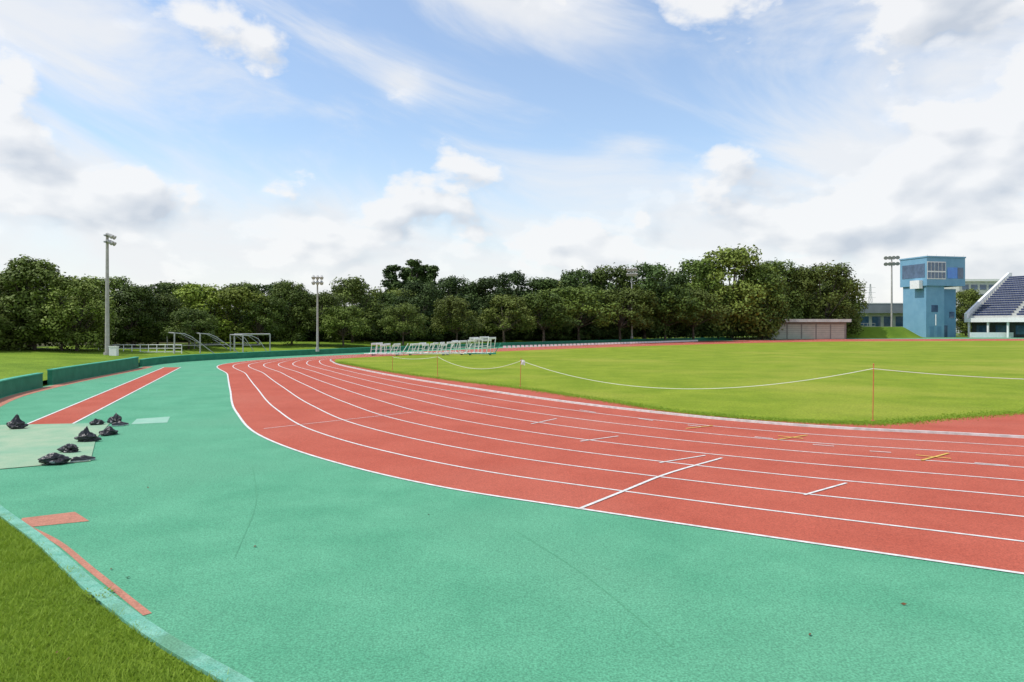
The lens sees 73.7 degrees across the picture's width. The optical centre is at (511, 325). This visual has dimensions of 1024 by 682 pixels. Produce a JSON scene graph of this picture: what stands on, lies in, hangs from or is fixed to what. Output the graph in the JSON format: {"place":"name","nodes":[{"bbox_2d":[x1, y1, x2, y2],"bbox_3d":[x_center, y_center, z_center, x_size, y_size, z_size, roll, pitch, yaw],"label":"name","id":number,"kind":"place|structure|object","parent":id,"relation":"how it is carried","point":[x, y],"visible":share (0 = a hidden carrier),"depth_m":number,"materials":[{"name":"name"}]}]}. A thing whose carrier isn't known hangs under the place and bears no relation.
{"place":"outdoors","nodes":[
{"label":"outdoors","id":0,"kind":"place"},
{"bbox_2d":[0,367,149,406],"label":"path","id":1,"kind":"structure","parent":0,"point":[5,400],"depth_m":27.59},
{"bbox_2d":[0,337,658,380],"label":"grass bank","id":2,"kind":"structure","parent":0,"point":[14,363],"depth_m":52.43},
{"bbox_2d":[0,314,12,345],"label":"cherry tree","id":3,"kind":"object","parent":2,"relation":"on","point":[4,325],"visible":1,"depth_m":46.54,"materials":[{"name":"green plant"}]},
{"bbox_2d":[0,273,38,348],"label":"broadleaf tree","id":4,"kind":"object","parent":2,"relation":"on","point":[5,291],"visible":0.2,"depth_m":48.56,"materials":[{"name":"green plant"}]},
{"bbox_2d":[0,254,77,350],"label":"broadleaf tree","id":5,"kind":"object","parent":2,"relation":"on","point":[33,272],"visible":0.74,"depth_m":48.33,"materials":[{"name":"green plant"}]},
{"bbox_2d":[24,305,99,350],"bbox_3d":[-32.939,0.201,49.929,4.718,3.607,5.060,0,0,-32],"label":"cherry tree","id":6,"kind":"object","parent":2,"relation":"on","point":[38,338],"visible":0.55,"depth_m":48.49,"materials":[{"name":"green plant"}]},
{"bbox_2d":[34,272,118,350],"bbox_3d":[-32.027,-0.954,50.176,5.689,6.047,6.273,0,0,-45],"label":"broadleaf tree","id":7,"kind":"object","parent":2,"relation":"on","point":[83,289],"visible":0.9,"depth_m":49.41,"materials":[{"name":"green plant"}]},
{"bbox_2d":[67,292,128,346],"bbox_3d":[-33.974,-0.528,55.911,4.988,5.156,5.409,0,0,39],"label":"broadleaf tree","id":8,"kind":"object","parent":2,"relation":"on","point":[81,300],"visible":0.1,"depth_m":55.30,"materials":[{"name":"green plant"}]},
{"bbox_2d":[103,233,116,354],"bbox_3d":[-28.269,-2.153,47.924,0.730,8.705,1.000,0,0,-10],"label":"floodlight pole","id":9,"kind":"object","parent":2,"relation":"on","point":[107,330],"visible":0.88,"depth_m":47.80,"materials":[{"name":"metal"}]},
{"bbox_2d":[108,346,118,355],"bbox_3d":[-27.700,1.805,47.500,0.560,0.790,0.360,0,0,0],"label":"electrical cabinet","id":10,"kind":"object","parent":2,"relation":"on","point":[113,350],"visible":0.82,"depth_m":47.35,"materials":[{"name":"metal"}]},
{"bbox_2d":[102,282,166,347],"bbox_3d":[-31.207,-0.745,56.395,4.622,5.756,5.165,0,0,9],"label":"broadleaf tree","id":11,"kind":"object","parent":2,"relation":"on","point":[127,295],"visible":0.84,"depth_m":55.42,"materials":[{"name":"green plant"}]},
{"bbox_2d":[112,309,161,346],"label":"cherry tree","id":12,"kind":"object","parent":2,"relation":"on","point":[141,330],"visible":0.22,"depth_m":56.37,"materials":[{"name":"green plant"}]},
{"bbox_2d":[98,344,181,353],"bbox_3d":[-28.404,1.863,52.155,6.260,0.875,0.060,0,0,-3],"label":"white guardrail","id":13,"kind":"object","parent":2,"relation":"on","point":[140,348],"visible":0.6,"depth_m":52.19,"materials":[{"name":"metal"}]},
{"bbox_2d":[131,291,186,345],"bbox_3d":[-30.697,-0.590,59.395,6.067,4.860,5.509,0,0,-31],"label":"broadleaf tree","id":14,"kind":"object","parent":2,"relation":"on","point":[168,302],"visible":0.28,"depth_m":58.61,"materials":[{"name":"green plant"}]},
{"bbox_2d":[154,306,219,348],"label":"cherry tree","id":15,"kind":"object","parent":2,"relation":"on","point":[192,320],"visible":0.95,"depth_m":56.33,"materials":[{"name":"green plant"}]},
{"bbox_2d":[166,332,213,353],"bbox_3d":[-25.790,1.398,54.777,2.982,1.803,4.906,0,0,-33],"label":"soccer goal frame","id":16,"kind":"object","parent":2,"relation":"on","point":[174,333],"visible":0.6,"depth_m":52.74,"materials":[{"name":"metal"}]},
{"bbox_2d":[170,282,241,344],"bbox_3d":[-28.510,-1.044,63.374,6.473,6.046,7.564,0,0,-21],"label":"broadleaf tree","id":17,"kind":"object","parent":2,"relation":"on","point":[191,296],"visible":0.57,"depth_m":61.90,"materials":[{"name":"green plant"}]},
{"bbox_2d":[194,332,236,352],"bbox_3d":[-24.353,1.423,56.215,2.982,1.753,4.906,0,0,-30],"label":"soccer goal frame","id":18,"kind":"object","parent":2,"relation":"on","point":[218,343],"visible":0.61,"depth_m":54.14,"materials":[{"name":"metal"}]},
{"bbox_2d":[201,286,271,344],"bbox_3d":[-26.048,-0.872,64.413,7.167,5.667,6.199,0,0,-29],"label":"broadleaf tree","id":19,"kind":"object","parent":2,"relation":"on","point":[235,296],"visible":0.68,"depth_m":62.98,"materials":[{"name":"green plant"}]},
{"bbox_2d":[230,334,265,351],"bbox_3d":[-21.826,1.523,56.614,2.082,1.653,3.506,0,0,-38],"label":"soccer goal frame","id":20,"kind":"object","parent":2,"relation":"on","point":[242,336],"visible":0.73,"depth_m":55.48,"materials":[{"name":"metal"}]},
{"bbox_2d":[234,333,270,351],"bbox_3d":[-22.071,1.473,58.042,2.906,1.653,1.685,0,0,-20],"label":"soccer goal frame","id":21,"kind":"object","parent":2,"relation":"on","point":[269,334],"visible":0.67,"depth_m":57.64,"materials":[{"name":"metal"}]},
{"bbox_2d":[228,294,289,344],"bbox_3d":[-24.002,-0.653,64.596,5.212,4.996,5.495,0,0,4],"label":"broadleaf tree","id":22,"kind":"object","parent":2,"relation":"on","point":[273,316],"visible":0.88,"depth_m":63.87,"materials":[{"name":"green plant"}]},
{"bbox_2d":[266,279,312,345],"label":"broadleaf tree","id":23,"kind":"object","parent":2,"relation":"on","point":[284,290],"visible":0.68,"depth_m":66.94,"materials":[{"name":"green plant"}]},
{"bbox_2d":[285,290,354,343],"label":"broadleaf tree","id":24,"kind":"object","parent":2,"relation":"on","point":[326,299],"visible":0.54,"depth_m":67.85,"materials":[{"name":"green plant"}]},
{"bbox_2d":[315,304,371,345],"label":"cherry tree","id":25,"kind":"object","parent":2,"relation":"on","point":[354,325],"visible":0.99,"depth_m":67.10,"materials":[{"name":"green plant"}]},
{"bbox_2d":[321,274,387,341],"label":"broadleaf tree","id":26,"kind":"object","parent":2,"relation":"on","point":[353,287],"visible":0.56,"depth_m":74.61,"materials":[{"name":"green plant"}]},
{"bbox_2d":[357,291,406,340],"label":"broadleaf tree","id":27,"kind":"object","parent":2,"relation":"on","point":[392,298],"visible":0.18,"depth_m":80.25,"materials":[{"name":"green plant"}]},
{"bbox_2d":[0,307,775,341],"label":"undergrowth shrubs","id":28,"kind":"object","parent":2,"relation":"on","point":[589,331],"visible":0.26,"depth_m":95.54,"materials":[{"name":"green plant"}]},
{"bbox_2d":[380,264,402,303],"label":"tall conical tree","id":29,"kind":"object","parent":2,"relation":"on","point":[391,280],"visible":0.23,"depth_m":109.03,"materials":[{"name":"green plant"}]},
{"bbox_2d":[375,302,429,344],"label":"cherry tree","id":30,"kind":"object","parent":2,"relation":"on","point":[415,326],"visible":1,"depth_m":71.31,"materials":[{"name":"green plant"}]},
{"bbox_2d":[398,267,410,289],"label":"tall conical tree","id":31,"kind":"object","parent":2,"relation":"on","point":[405,271],"visible":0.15,"depth_m":110.82,"materials":[{"name":"green plant"}]},
{"bbox_2d":[402,259,424,302],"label":"tall conical tree","id":32,"kind":"object","parent":2,"relation":"on","point":[416,270],"visible":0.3,"depth_m":109.82,"materials":[{"name":"green plant"}]},
{"bbox_2d":[396,278,448,340],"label":"broadleaf tree","id":33,"kind":"object","parent":2,"relation":"on","point":[427,290],"visible":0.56,"depth_m":84.45,"materials":[{"name":"green plant"}]},
{"bbox_2d":[418,264,428,282],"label":"tall conical tree","id":34,"kind":"object","parent":2,"relation":"on","point":[424,273],"visible":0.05,"depth_m":111.19,"materials":[{"name":"green plant"}]},
{"bbox_2d":[424,265,440,285],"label":"tall conical tree","id":35,"kind":"object","parent":2,"relation":"on","point":[431,271],"visible":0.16,"depth_m":109.61,"materials":[{"name":"green plant"}]},
{"bbox_2d":[0,275,866,325],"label":"distant trees","id":36,"kind":"object","parent":2,"relation":"on","point":[118,282],"visible":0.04,"depth_m":91.19,"materials":[{"name":"green plant"}]},
{"bbox_2d":[430,275,478,339],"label":"broadleaf tree","id":37,"kind":"object","parent":2,"relation":"on","point":[451,285],"visible":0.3,"depth_m":89.01,"materials":[{"name":"green plant"}]},
{"bbox_2d":[430,295,486,339],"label":"cherry tree","id":38,"kind":"object","parent":2,"relation":"on","point":[450,306],"visible":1,"depth_m":78.45,"materials":[{"name":"green plant"}]},
{"bbox_2d":[468,276,506,336],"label":"broadleaf tree","id":39,"kind":"object","parent":2,"relation":"on","point":[490,283],"visible":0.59,"depth_m":88.64,"materials":[{"name":"green plant"}]},
{"bbox_2d":[472,293,536,341],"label":"broadleaf tree","id":40,"kind":"object","parent":2,"relation":"on","point":[513,305],"visible":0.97,"depth_m":84.66,"materials":[{"name":"green plant"}]},
{"bbox_2d":[488,270,539,302],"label":"broadleaf tree","id":41,"kind":"object","parent":2,"relation":"on","point":[514,278],"visible":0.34,"depth_m":99.33,"materials":[{"name":"green plant"}]},
{"bbox_2d":[509,288,583,341],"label":"broadleaf tree","id":42,"kind":"object","parent":2,"relation":"on","point":[538,302],"visible":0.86,"depth_m":88.16,"materials":[{"name":"green plant"}]},
{"bbox_2d":[530,277,564,333],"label":"broadleaf tree","id":43,"kind":"object","parent":2,"relation":"on","point":[547,283],"visible":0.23,"depth_m":98.65,"materials":[{"name":"green plant"}]},
{"bbox_2d":[542,283,622,340],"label":"broadleaf tree","id":44,"kind":"object","parent":2,"relation":"on","point":[578,295],"visible":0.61,"depth_m":94.45,"materials":[{"name":"green plant"}]},
{"bbox_2d":[558,266,609,315],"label":"broadleaf tree","id":45,"kind":"object","parent":2,"relation":"on","point":[572,278],"visible":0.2,"depth_m":106.71,"materials":[{"name":"green plant"}]},
{"bbox_2d":[579,262,638,328],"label":"broadleaf tree","id":46,"kind":"object","parent":2,"relation":"on","point":[619,273],"visible":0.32,"depth_m":106.41,"materials":[{"name":"green plant"}]},
{"bbox_2d":[585,286,659,339],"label":"broadleaf tree","id":47,"kind":"object","parent":2,"relation":"on","point":[634,317],"visible":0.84,"depth_m":99.24,"materials":[{"name":"green plant"}]},
{"bbox_2d":[626,268,636,338],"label":"floodlight pole","id":48,"kind":"object","parent":2,"relation":"on","point":[631,274],"visible":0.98,"depth_m":101.77,"materials":[{"name":"metal"}]},
{"bbox_2d":[616,261,680,338],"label":"broadleaf tree","id":49,"kind":"object","parent":2,"relation":"on","point":[652,274],"visible":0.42,"depth_m":105.37,"materials":[{"name":"green plant"}]},
{"bbox_2d":[642,282,708,339],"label":"broadleaf tree","id":50,"kind":"object","parent":2,"relation":"on","point":[684,300],"visible":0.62,"depth_m":104.06,"materials":[{"name":"green plant"}]},
{"bbox_2d":[659,272,696,337],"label":"broadleaf tree","id":51,"kind":"object","parent":2,"relation":"on","point":[679,278],"visible":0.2,"depth_m":113.34,"materials":[{"name":"green plant"}]},
{"bbox_2d":[656,256,738,337],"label":"broadleaf tree","id":52,"kind":"object","parent":2,"relation":"on","point":[696,268],"visible":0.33,"depth_m":118.98,"materials":[{"name":"green plant"}]},
{"bbox_2d":[669,287,733,338],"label":"cherry tree","id":53,"kind":"object","parent":2,"relation":"on","point":[701,295],"visible":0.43,"depth_m":108.47,"materials":[{"name":"green plant"}]},
{"bbox_2d":[0,333,969,681],"bbox_3d":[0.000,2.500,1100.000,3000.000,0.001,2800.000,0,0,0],"label":"ground","id":54,"kind":"structure","parent":0,"point":[154,659],"depth_m":5.53,"materials":[{"name":"plant"}]},
{"bbox_2d":[47,357,138,384],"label":"wall","id":55,"kind":"structure","parent":54,"relation":"on","point":[58,376],"depth_m":32.91,"materials":[{"name":"green paint"}]},
{"bbox_2d":[0,515,233,681],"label":"lawn grass","id":56,"kind":"structure","parent":54,"relation":"on","point":[37,572],"depth_m":5.49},
{"bbox_2d":[686,243,777,337],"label":"broadleaf tree","id":57,"kind":"object","parent":54,"relation":"on","point":[739,259],"visible":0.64,"depth_m":118.56,"materials":[{"name":"green plant"}]},
{"bbox_2d":[731,262,790,339],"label":"broadleaf tree","id":58,"kind":"object","parent":54,"relation":"on","point":[754,272],"visible":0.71,"depth_m":120.88,"materials":[{"name":"green plant"}]},
{"bbox_2d":[750,257,809,318],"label":"broadleaf tree","id":59,"kind":"object","parent":54,"relation":"on","point":[793,312],"visible":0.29,"depth_m":130.13,"materials":[{"name":"green plant"}]},
{"bbox_2d":[782,264,827,318],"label":"broadleaf tree","id":60,"kind":"object","parent":54,"relation":"on","point":[803,281],"visible":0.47,"depth_m":132.09,"materials":[{"name":"green plant"}]},
{"bbox_2d":[794,260,866,327],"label":"broadleaf tree","id":61,"kind":"object","parent":54,"relation":"on","point":[833,272],"visible":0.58,"depth_m":132.47,"materials":[{"name":"green plant"}]},
{"bbox_2d":[817,277,869,336],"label":"broadleaf tree","id":62,"kind":"object","parent":54,"relation":"on","point":[856,327],"visible":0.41,"depth_m":136.46,"materials":[{"name":"green plant"}]},
{"bbox_2d":[858,303,902,326],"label":"clubhouse","id":63,"kind":"structure","parent":54,"relation":"on","point":[878,314],"depth_m":167.95,"materials":[{"name":"concrete"}]},
{"bbox_2d":[846,327,923,337],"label":"grass mound","id":64,"kind":"object","parent":54,"relation":"on","point":[885,332],"depth_m":139.01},
{"bbox_2d":[884,256,899,326],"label":"floodlight pole","id":65,"kind":"object","parent":54,"relation":"on","point":[891,263],"visible":0.88,"depth_m":159.84,"materials":[{"name":"metal"}]},
{"bbox_2d":[956,287,981,335],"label":"broadleaf tree","id":66,"kind":"object","parent":54,"relation":"on","point":[969,298],"visible":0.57,"depth_m":170.86,"materials":[{"name":"green plant"}]},
{"bbox_2d":[964,273,1023,337],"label":"spectator stand","id":67,"kind":"object","parent":54,"relation":"on","point":[998,306],"visible":1,"depth_m":149.82,"materials":[{"name":"concrete"}]},
{"bbox_2d":[0,338,1023,681],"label":"green track apron","id":68,"kind":"object","parent":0,"point":[338,572],"visible":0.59,"depth_m":6.74,"materials":[{"name":"rubber"}]},
{"bbox_2d":[0,374,42,397],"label":"wall","id":69,"kind":"structure","parent":68,"relation":"on","point":[12,386],"depth_m":25.69,"materials":[{"name":"green paint"}]},
{"bbox_2d":[0,423,108,468],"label":"faded runup pad","id":70,"kind":"object","parent":68,"relation":"on","point":[30,445],"visible":0.83,"depth_m":14.53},
{"bbox_2d":[6,414,28,428],"bbox_3d":[-11.957,2.302,16.504,0.447,0.360,0.279,0,0,-17],"label":"black plastic bag","id":71,"kind":"object","parent":70,"relation":"on","point":[16,422],"visible":1,"depth_m":16.44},
{"bbox_2d":[38,453,71,464],"bbox_3d":[-8.245,2.381,12.310,0.521,0.204,0.298,0,0,-11],"label":"black plastic bag","id":72,"kind":"object","parent":70,"relation":"on","point":[53,458],"visible":1,"depth_m":12.23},
{"bbox_2d":[57,443,78,452],"bbox_3d":[-8.728,2.400,13.464,0.412,0.165,0.262,0,0,17],"label":"black plastic bag","id":73,"kind":"object","parent":70,"relation":"on","point":[69,448],"visible":1,"depth_m":13.38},
{"bbox_2d":[70,456,87,461],"bbox_3d":[-7.938,2.437,12.519,0.273,0.092,0.090,0,0,-32],"label":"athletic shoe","id":74,"kind":"object","parent":70,"relation":"on","point":[76,459],"visible":1,"depth_m":12.48,"materials":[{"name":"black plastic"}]},
{"bbox_2d":[74,426,101,441],"bbox_3d":[-9.125,2.320,14.705,0.526,0.324,0.300,0,0,-11],"label":"black plastic bag","id":75,"kind":"object","parent":70,"relation":"on","point":[85,435],"visible":1,"depth_m":14.63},
{"bbox_2d":[80,455,95,459],"bbox_3d":[-7.879,2.437,12.651,0.273,0.092,0.090,0,0,-23],"label":"athletic shoe","id":76,"kind":"object","parent":70,"relation":"on","point":[88,457],"visible":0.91,"depth_m":12.64,"materials":[{"name":"plastic"}]},
{"bbox_2d":[89,418,104,424],"bbox_3d":[-10.427,2.401,17.166,0.359,0.162,0.224,0,0,-29],"label":"black plastic bag","id":77,"kind":"object","parent":70,"relation":"on","point":[95,421],"visible":1,"depth_m":17.10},
{"bbox_2d":[21,512,88,526],"bbox_3d":[-5.881,2.491,8.796,0.767,0.001,0.599,0,0,-29],"label":"red pad","id":78,"kind":"object","parent":68,"relation":"on","point":[62,518],"visible":0.83,"depth_m":8.78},
{"bbox_2d":[33,527,150,614],"bbox_3d":[-4.577,2.492,7.228,3.898,0.001,0.142,0,0,42],"label":"red edge strip","id":79,"kind":"object","parent":68,"relation":"on","point":[125,596],"visible":0.87,"depth_m":6.80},
{"bbox_2d":[29,367,179,423],"bbox_3d":[-16.016,2.492,28.926,1.079,0.001,26.037,0,0,-20],"label":"jump runway","id":80,"kind":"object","parent":68,"relation":"on","point":[74,413],"visible":0.83,"depth_m":22.48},
{"bbox_2d":[99,426,117,434],"bbox_3d":[-9.197,2.384,15.588,0.243,0.196,0.421,0,0,38],"label":"black plastic bag","id":81,"kind":"object","parent":68,"relation":"on","point":[109,430],"visible":1,"depth_m":15.53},
{"bbox_2d":[107,413,121,422],"bbox_3d":[-10.194,2.352,17.502,0.407,0.261,0.243,0,0,31],"label":"black plastic bag","id":82,"kind":"object","parent":68,"relation":"on","point":[116,417],"visible":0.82,"depth_m":17.46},
{"bbox_2d":[0,505,253,681],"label":"painted kerb","id":83,"kind":"structure","parent":68,"relation":"on","point":[180,649],"depth_m":5.80,"materials":[{"name":"teal paint"}]},
{"bbox_2d":[81,592,119,601],"bbox_3d":[-3.761,2.466,6.201,0.298,0.027,0.230,0,0,21],"label":"weed clump","id":84,"kind":"object","parent":83,"relation":"on","point":[95,598],"visible":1,"depth_m":6.22,"materials":[{"name":"green plant"}]},
{"bbox_2d":[132,417,169,423],"bbox_3d":[-9.514,2.492,18.012,0.817,0.001,1.254,0,0,-23],"label":"takeoff pad","id":85,"kind":"object","parent":68,"relation":"on","point":[152,420],"visible":1,"depth_m":17.97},
{"bbox_2d":[235,466,256,555],"bbox_3d":[-3.733,2.493,9.773,0.153,0.001,4.966,0,0,-19],"label":"ground crack","id":86,"kind":"object","parent":68,"relation":"on","point":[252,514],"visible":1,"depth_m":9.02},
{"bbox_2d":[311,275,323,351],"bbox_3d":[-16.649,-1.078,58.436,1.000,6.555,0.652,0,0,-17],"label":"floodlight pole","id":87,"kind":"object","parent":68,"relation":"on","point":[317,277],"visible":1,"depth_m":58.52,"materials":[{"name":"metal"}]},
{"bbox_2d":[0,337,720,381],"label":"perimeter wall","id":88,"kind":"structure","parent":68,"relation":"on","point":[11,378],"depth_m":43.93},
{"bbox_2d":[139,337,732,366],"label":"wall","id":89,"kind":"structure","parent":68,"relation":"on","point":[155,361],"depth_m":60.97,"materials":[{"name":"green paint"}]},
{"bbox_2d":[516,531,672,646],"bbox_3d":[0.689,2.493,6.816,0.098,0.001,3.232,0,0,-22],"label":"ground crack","id":90,"kind":"object","parent":68,"relation":"on","point":[605,591],"visible":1,"depth_m":6.33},
{"bbox_2d":[758,319,850,338],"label":"equipment store","id":91,"kind":"structure","parent":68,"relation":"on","point":[814,328],"depth_m":126.94,"materials":[{"name":"metal"}]},
{"bbox_2d":[970,332,1012,337],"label":"white barrier wall","id":92,"kind":"structure","parent":68,"relation":"on","point":[988,334],"depth_m":145.59,"materials":[{"name":"paint"}]},
{"bbox_2d":[0,0,1023,305],"label":"sky","id":93,"kind":"structure","parent":0,"point":[218,142],"materials":[{"name":"blue"}]},
{"bbox_2d":[218,339,1023,571],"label":"running track","id":94,"kind":"structure","parent":0,"point":[257,411],"depth_m":13.02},
{"bbox_2d":[364,343,407,355],"bbox_3d":[-10.496,1.948,57.232,3.643,1.068,1.432,0,0,0],"label":"hurdle trolley","id":95,"kind":"object","parent":94,"relation":"on","point":[384,349],"visible":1,"depth_m":56.75,"materials":[{"name":"metal"}]},
{"bbox_2d":[27,339,1023,573],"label":"lane lines","id":96,"kind":"object","parent":94,"relation":"on","point":[248,427],"visible":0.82,"depth_m":12.28,"materials":[{"name":"white paint"}]},
{"bbox_2d":[503,340,697,347],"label":"white boundary board","id":97,"kind":"object","parent":94,"relation":"on","point":[513,346],"visible":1,"depth_m":88.94,"materials":[{"name":"paint"}]},
{"bbox_2d":[330,359,1023,437],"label":"track kerb","id":98,"kind":"structure","parent":94,"relation":"on","point":[851,428],"depth_m":17.77,"materials":[{"name":"metal"}]},
{"bbox_2d":[334,341,1023,423],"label":"infield grass","id":99,"kind":"structure","parent":0,"point":[691,372],"depth_m":34.87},
{"bbox_2d":[404,342,453,354],"bbox_3d":[-7.117,1.930,57.842,4.485,1.103,1.592,0,0,0],"label":"hurdle trolley","id":100,"kind":"object","parent":99,"relation":"on","point":[443,344],"visible":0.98,"depth_m":57.54,"materials":[{"name":"metal"}]},
{"bbox_2d":[438,340,471,354],"bbox_3d":[-4.821,1.865,58.443,2.893,1.235,1.599,0,0,0],"label":"hurdle trolley","id":101,"kind":"object","parent":99,"relation":"on","point":[457,342],"visible":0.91,"depth_m":58.12,"materials":[{"name":"metal"}]},
{"bbox_2d":[462,337,500,354],"bbox_3d":[-2.649,1.696,58.035,3.449,1.572,1.549,0,0,0],"label":"hurdle trolley","id":102,"kind":"object","parent":99,"relation":"on","point":[488,339],"visible":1,"depth_m":57.73,"materials":[{"name":"metal"}]},
{"bbox_2d":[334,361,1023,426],"bbox_3d":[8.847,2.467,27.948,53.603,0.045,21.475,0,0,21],"label":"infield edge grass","id":103,"kind":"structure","parent":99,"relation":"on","point":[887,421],"depth_m":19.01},
{"bbox_2d":[871,363,874,420],"bbox_3d":[9.440,1.736,17.860,0.099,1.500,0.099,0,0,0],"label":"rope post","id":104,"kind":"object","parent":99,"relation":"on","point":[873,392],"visible":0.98,"depth_m":17.85,"materials":[{"name":"red paint"}]},
{"bbox_2d":[520,360,872,388],"bbox_3d":[4.890,1.609,22.980,0.013,0.990,13.702,0,0,-42],"label":"boundary rope","id":105,"kind":"object","parent":104,"relation":"attached to","point":[707,388],"visible":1,"depth_m":21.37,"materials":[{"name":"fabric"}]},
{"bbox_2d":[879,369,1015,378],"bbox_3d":[13.470,1.231,16.830,8.320,0.236,0.014,0,0,14],"label":"boundary rope","id":106,"kind":"object","parent":104,"relation":"attached to","point":[951,375],"visible":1,"depth_m":17.40,"materials":[{"name":"fabric"}]},
{"bbox_2d":[865,284,875,302],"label":"transmission tower","id":107,"kind":"structure","parent":0,"point":[870,292],"depth_m":399.94,"materials":[{"name":"metal"}]},
{"bbox_2d":[899,254,965,336],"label":"blue judging tower","id":108,"kind":"structure","parent":0,"point":[929,305],"depth_m":148.84,"materials":[{"name":"paint"}]},
{"bbox_2d":[944,279,999,332],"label":"apartment building","id":109,"kind":"structure","parent":0,"point":[983,286],"depth_m":232.00,"materials":[{"name":"concrete"}]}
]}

